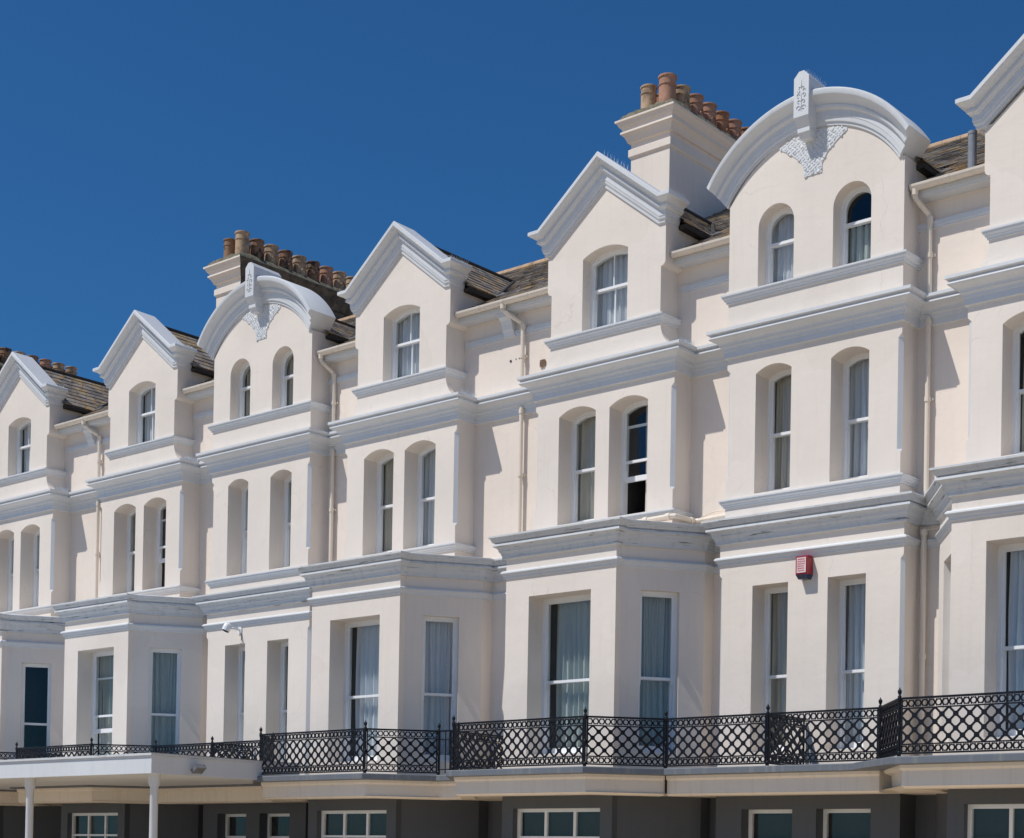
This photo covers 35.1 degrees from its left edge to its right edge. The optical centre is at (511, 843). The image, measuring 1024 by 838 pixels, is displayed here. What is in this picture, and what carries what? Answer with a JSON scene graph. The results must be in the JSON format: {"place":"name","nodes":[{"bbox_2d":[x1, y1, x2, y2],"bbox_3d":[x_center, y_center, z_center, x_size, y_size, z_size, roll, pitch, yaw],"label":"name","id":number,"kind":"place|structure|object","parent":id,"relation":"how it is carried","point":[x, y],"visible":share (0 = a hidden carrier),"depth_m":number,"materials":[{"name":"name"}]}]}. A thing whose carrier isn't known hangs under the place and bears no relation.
{"place":"outdoors","nodes":[
{"label":"outdoors","id":0,"kind":"place"},
{"bbox_2d":[0,347,76,375],"bbox_3d":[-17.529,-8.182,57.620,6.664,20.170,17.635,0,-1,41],"label":"chimney pots","id":1,"kind":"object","parent":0,"point":[5,352],"depth_m":60.67,"materials":[{"name":"brown ceramic"}]},
{"bbox_2d":[0,0,1023,382],"label":"sky","id":2,"kind":"structure","parent":0,"point":[137,137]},
{"bbox_2d":[853,34,1023,837],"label":"terraced house","id":3,"kind":"structure","parent":0,"point":[975,500],"depth_m":26.49,"materials":[{"name":"beige paint"}]},
{"bbox_2d":[878,688,1023,758],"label":"balcony railing","id":4,"kind":"object","parent":3,"relation":"on","point":[888,717],"visible":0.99,"depth_m":25.23,"materials":[{"name":"black metal"}]},
{"bbox_2d":[967,804,1023,837],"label":"window","id":5,"kind":"structure","parent":3,"relation":"in","point":[984,820],"depth_m":26.16,"materials":[{"name":"glass"}]},
{"bbox_2d":[1005,552,1009,729],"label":"window","id":6,"kind":"structure","parent":3,"relation":"in","point":[1008,553],"depth_m":26.58,"materials":[{"name":"glass"}]},
{"bbox_2d":[996,543,1023,736],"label":"window","id":7,"kind":"structure","parent":3,"relation":"in","point":[1015,648],"depth_m":26.45,"materials":[{"name":"glass"}]},
{"bbox_2d":[1012,323,1023,453],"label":"window","id":8,"kind":"structure","parent":3,"relation":"in","point":[1018,334],"depth_m":27.67,"materials":[{"name":"white paint"}]},
{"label":"pavement","id":9,"kind":"structure","parent":0,"visible":0},
{"bbox_2d":[0,352,109,837],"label":"terraced house","id":10,"kind":"structure","parent":9,"relation":"on","point":[54,435],"depth_m":45.82,"materials":[{"name":"beige paint"}]},
{"bbox_2d":[7,534,13,610],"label":"window","id":11,"kind":"structure","parent":10,"relation":"in","point":[11,540],"depth_m":47.75,"materials":[{"name":"white paint"}]},
{"bbox_2d":[16,419,30,473],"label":"window","id":12,"kind":"structure","parent":10,"relation":"in","point":[24,429],"depth_m":47.31,"materials":[{"name":"white glass"}]},
{"bbox_2d":[0,752,61,759],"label":"balcony railing","id":13,"kind":"object","parent":10,"relation":"on","point":[6,758],"visible":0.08,"depth_m":43.87,"materials":[{"name":"black metal"}]},
{"bbox_2d":[32,529,39,606],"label":"window","id":14,"kind":"structure","parent":10,"relation":"in","point":[37,534],"depth_m":46.89,"materials":[{"name":"white paint"}]},
{"bbox_2d":[24,667,47,758],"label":"window","id":15,"kind":"structure","parent":10,"relation":"in","point":[36,679],"depth_m":45.90,"materials":[{"name":"glass"}]},
{"bbox_2d":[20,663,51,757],"bbox_3d":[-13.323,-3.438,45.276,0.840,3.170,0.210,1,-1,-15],"label":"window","id":16,"kind":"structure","parent":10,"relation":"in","point":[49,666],"depth_m":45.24,"materials":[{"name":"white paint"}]},
{"bbox_2d":[0,752,300,837],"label":"entrance canopy","id":17,"kind":"object","parent":9,"relation":"on","point":[154,771],"visible":0.98,"depth_m":35.27,"materials":[{"name":"white paint"}]},
{"bbox_2d":[10,230,355,837],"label":"terraced house","id":18,"kind":"structure","parent":9,"relation":"on","point":[134,634],"depth_m":42.22,"materials":[{"name":"beige paint"}]},
{"bbox_2d":[15,737,156,758],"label":"balcony railing","id":19,"kind":"object","parent":18,"relation":"on","point":[25,753],"visible":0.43,"depth_m":40.40,"materials":[{"name":"black metal"}]},
{"bbox_2d":[72,813,117,837],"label":"window","id":20,"kind":"structure","parent":18,"relation":"in","point":[84,825],"depth_m":42.17,"materials":[{"name":"white paint"}]},
{"bbox_2d":[97,657,102,754],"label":"window","id":21,"kind":"structure","parent":18,"relation":"in","point":[99,657],"depth_m":42.88,"materials":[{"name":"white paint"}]},
{"bbox_2d":[91,650,113,754],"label":"window","id":22,"kind":"structure","parent":18,"relation":"in","point":[107,657],"depth_m":42.74,"materials":[{"name":"white paint"}]},
{"bbox_2d":[136,383,155,443],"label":"window","id":23,"kind":"structure","parent":18,"relation":"in","point":[146,396],"depth_m":43.53,"materials":[{"name":"white glass"}]},
{"bbox_2d":[156,502,165,587],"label":"window","id":24,"kind":"structure","parent":18,"relation":"in","point":[159,543],"depth_m":43.13,"materials":[{"name":"white glass"}]},
{"bbox_2d":[147,648,180,753],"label":"window","id":25,"kind":"structure","parent":18,"relation":"in","point":[164,664],"depth_m":41.67,"materials":[{"name":"grey glass"}]},
{"bbox_2d":[158,262,532,837],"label":"terraced house","id":26,"kind":"structure","parent":9,"relation":"on","point":[283,353],"depth_m":39.65,"materials":[{"name":"beige paint"}]},
{"bbox_2d":[156,736,259,759],"bbox_3d":[-6.780,-2.019,39.208,4.357,1.095,1.307,0,-1,41],"label":"balcony railing","id":27,"kind":"object","parent":26,"relation":"on","point":[215,748],"visible":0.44,"depth_m":38.74,"materials":[{"name":"black metal"}]},
{"bbox_2d":[222,623,241,639],"bbox_3d":[-6.924,-5.243,40.018,0.507,0.416,0.206,1,-1,-23],"label":"security camera","id":28,"kind":"object","parent":26,"relation":"attached to","point":[227,627],"visible":1,"depth_m":39.94,"materials":[{"name":"white paint"}]},
{"bbox_2d":[225,814,245,837],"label":"window","id":29,"kind":"structure","parent":26,"relation":"in","point":[235,826],"depth_m":40.65,"materials":[{"name":"glass"}]},
{"bbox_2d":[237,647,244,758],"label":"window","id":30,"kind":"structure","parent":26,"relation":"in","point":[241,664],"depth_m":40.84,"materials":[{"name":"white paint"}]},
{"bbox_2d":[238,362,250,417],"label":"window","id":31,"kind":"structure","parent":26,"relation":"in","point":[245,373],"depth_m":40.80,"materials":[{"name":"white paint"}]},
{"bbox_2d":[241,484,247,573],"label":"window","id":32,"kind":"structure","parent":26,"relation":"in","point":[245,490],"depth_m":40.89,"materials":[{"name":"white glass"}]},
{"bbox_2d":[267,814,289,837],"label":"window","id":33,"kind":"structure","parent":26,"relation":"in","point":[278,824],"depth_m":39.60,"materials":[{"name":"glass"}]},
{"bbox_2d":[279,642,287,761],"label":"window","id":34,"kind":"structure","parent":26,"relation":"in","point":[284,646],"depth_m":39.80,"materials":[{"name":"white paint"}]},
{"bbox_2d":[280,350,293,406],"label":"window","id":35,"kind":"structure","parent":26,"relation":"in","point":[287,365],"depth_m":39.77,"materials":[{"name":"white glass"}]},
{"bbox_2d":[283,475,291,566],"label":"window","id":36,"kind":"structure","parent":26,"relation":"in","point":[287,483],"depth_m":39.85,"materials":[{"name":"white glass"}]},
{"bbox_2d":[253,221,551,837],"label":"terraced house","id":37,"kind":"structure","parent":9,"relation":"on","point":[437,431],"depth_m":35.70,"materials":[{"name":"beige paint"}]},
{"bbox_2d":[350,627,356,756],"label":"window","id":38,"kind":"structure","parent":37,"relation":"in","point":[354,630],"depth_m":36.62,"materials":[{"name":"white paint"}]},
{"bbox_2d":[321,810,385,837],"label":"window","id":39,"kind":"structure","parent":37,"relation":"in","point":[349,823],"depth_m":35.85,"materials":[{"name":"glass"}]},
{"bbox_2d":[343,619,379,761],"bbox_3d":[-3.113,-3.393,36.069,1.610,3.245,0.346,0,-1,41],"label":"window","id":40,"kind":"structure","parent":37,"relation":"in","point":[368,631],"depth_m":36.41,"materials":[{"name":"grey glass"}]},
{"bbox_2d":[259,720,503,774],"bbox_3d":[-3.298,-2.002,35.061,5.871,1.095,2.551,1,-1,22],"label":"balcony railing","id":41,"kind":"object","parent":37,"relation":"on","point":[268,746],"visible":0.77,"depth_m":34.06,"materials":[{"name":"black metal"}]},
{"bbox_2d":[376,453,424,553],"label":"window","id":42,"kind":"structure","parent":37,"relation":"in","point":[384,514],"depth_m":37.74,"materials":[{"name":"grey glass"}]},
{"bbox_2d":[391,308,419,378],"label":"window","id":43,"kind":"structure","parent":37,"relation":"in","point":[406,326],"depth_m":37.24,"materials":[{"name":"white glass"}]},
{"bbox_2d":[416,444,435,546],"bbox_3d":[-1.720,-7.830,36.643,1.000,2.460,0.335,0,-1,41],"label":"window","id":44,"kind":"structure","parent":37,"relation":"in","point":[425,491],"depth_m":36.87,"materials":[{"name":"grey glass"}]},
{"bbox_2d":[421,616,457,761],"bbox_3d":[-1.628,-3.362,35.307,0.840,3.220,0.356,1,-1,-15],"label":"window","id":45,"kind":"structure","parent":37,"relation":"in","point":[440,634],"depth_m":35.40,"materials":[{"name":"grey glass"}]},
{"bbox_2d":[443,72,748,837],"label":"terraced house","id":46,"kind":"structure","parent":9,"relation":"on","point":[611,575],"depth_m":32.17,"materials":[{"name":"beige paint"}]},
{"bbox_2d":[549,604,557,747],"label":"window","id":47,"kind":"structure","parent":46,"relation":"in","point":[554,608],"depth_m":32.84,"materials":[{"name":"glass"}]},
{"bbox_2d":[517,808,599,837],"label":"window","id":48,"kind":"structure","parent":46,"relation":"in","point":[555,822],"depth_m":32.06,"materials":[{"name":"glass"}]},
{"bbox_2d":[451,707,667,769],"bbox_3d":[0.483,-1.974,31.380,5.312,1.095,1.272,0,-1,41],"label":"balcony railing","id":49,"kind":"object","parent":46,"relation":"on","point":[456,744],"visible":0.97,"depth_m":30.28,"materials":[{"name":"black metal"}]},
{"bbox_2d":[541,594,590,753],"bbox_3d":[1.285,-3.355,32.301,1.610,3.245,0.347,0,-1,41],"label":"window","id":50,"kind":"structure","parent":46,"relation":"in","point":[573,625],"depth_m":32.55,"materials":[{"name":"glass"}]},
{"bbox_2d":[590,248,627,328],"bbox_3d":[2.144,-11.344,33.223,1.190,1.710,0.350,0,-1,41],"label":"window","id":51,"kind":"structure","parent":46,"relation":"in","point":[609,272],"depth_m":33.46,"materials":[{"name":"white glass"}]},
{"bbox_2d":[620,400,647,515],"bbox_3d":[2.686,-7.792,32.885,1.000,2.460,0.361,0,-1,41],"label":"window","id":52,"kind":"structure","parent":46,"relation":"in","point":[625,479],"depth_m":33.07,"materials":[{"name":"black glass"}]},
{"bbox_2d":[638,591,676,753],"bbox_3d":[2.769,-3.324,31.538,0.840,3.220,0.353,1,-1,-15],"label":"window","id":53,"kind":"structure","parent":46,"relation":"in","point":[658,610],"depth_m":31.62,"materials":[{"name":"glass"}]},
{"bbox_2d":[664,70,989,837],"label":"terraced house","id":54,"kind":"structure","parent":9,"relation":"on","point":[858,220],"depth_m":29.56,"materials":[{"name":"beige paint"}]},
{"bbox_2d":[748,809,791,837],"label":"window","id":55,"kind":"structure","parent":54,"relation":"in","point":[762,823],"depth_m":30.54,"materials":[{"name":"glass"}]},
{"bbox_2d":[666,704,878,766],"bbox_3d":[4.933,-1.918,29.169,4.357,1.095,1.307,0,-1,41],"label":"balcony railing","id":56,"kind":"object","parent":54,"relation":"on","point":[771,735],"visible":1,"depth_m":28.70,"materials":[{"name":"black metal"}]},
{"bbox_2d":[762,587,787,750],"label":"window","id":57,"kind":"structure","parent":54,"relation":"in","point":[776,599],"depth_m":30.81,"materials":[{"name":"glass"}]},
{"bbox_2d":[767,369,790,491],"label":"window","id":58,"kind":"structure","parent":54,"relation":"in","point":[779,387],"depth_m":30.87,"materials":[{"name":"white glass"}]},
{"bbox_2d":[765,207,793,284],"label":"window","id":59,"kind":"structure","parent":54,"relation":"in","point":[780,228],"depth_m":30.73,"materials":[{"name":"white glass"}]},
{"bbox_2d":[796,555,812,580],"bbox_3d":[5.350,-5.049,29.655,0.250,0.420,0.206,0,-1,41],"label":"alarm box","id":60,"kind":"object","parent":54,"relation":"attached to","point":[804,567],"visible":1,"depth_m":29.59,"materials":[{"name":"red plastic"}]},
{"bbox_2d":[823,809,870,837],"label":"window","id":61,"kind":"structure","parent":54,"relation":"in","point":[837,823],"depth_m":29.49,"materials":[{"name":"glass"}]},
{"bbox_2d":[837,578,865,748],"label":"window","id":62,"kind":"structure","parent":54,"relation":"in","point":[852,599],"depth_m":29.78,"materials":[{"name":"glass"}]},
{"bbox_2d":[840,186,870,265],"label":"window","id":63,"kind":"structure","parent":54,"relation":"in","point":[855,227],"depth_m":29.72,"materials":[{"name":"white glass"}]},
{"bbox_2d":[842,353,868,479],"bbox_3d":[6.468,-7.779,29.671,0.810,2.460,0.362,0,-1,41],"label":"window","id":64,"kind":"structure","parent":54,"relation":"in","point":[856,369],"depth_m":29.81,"materials":[{"name":"white glass"}]}
]}

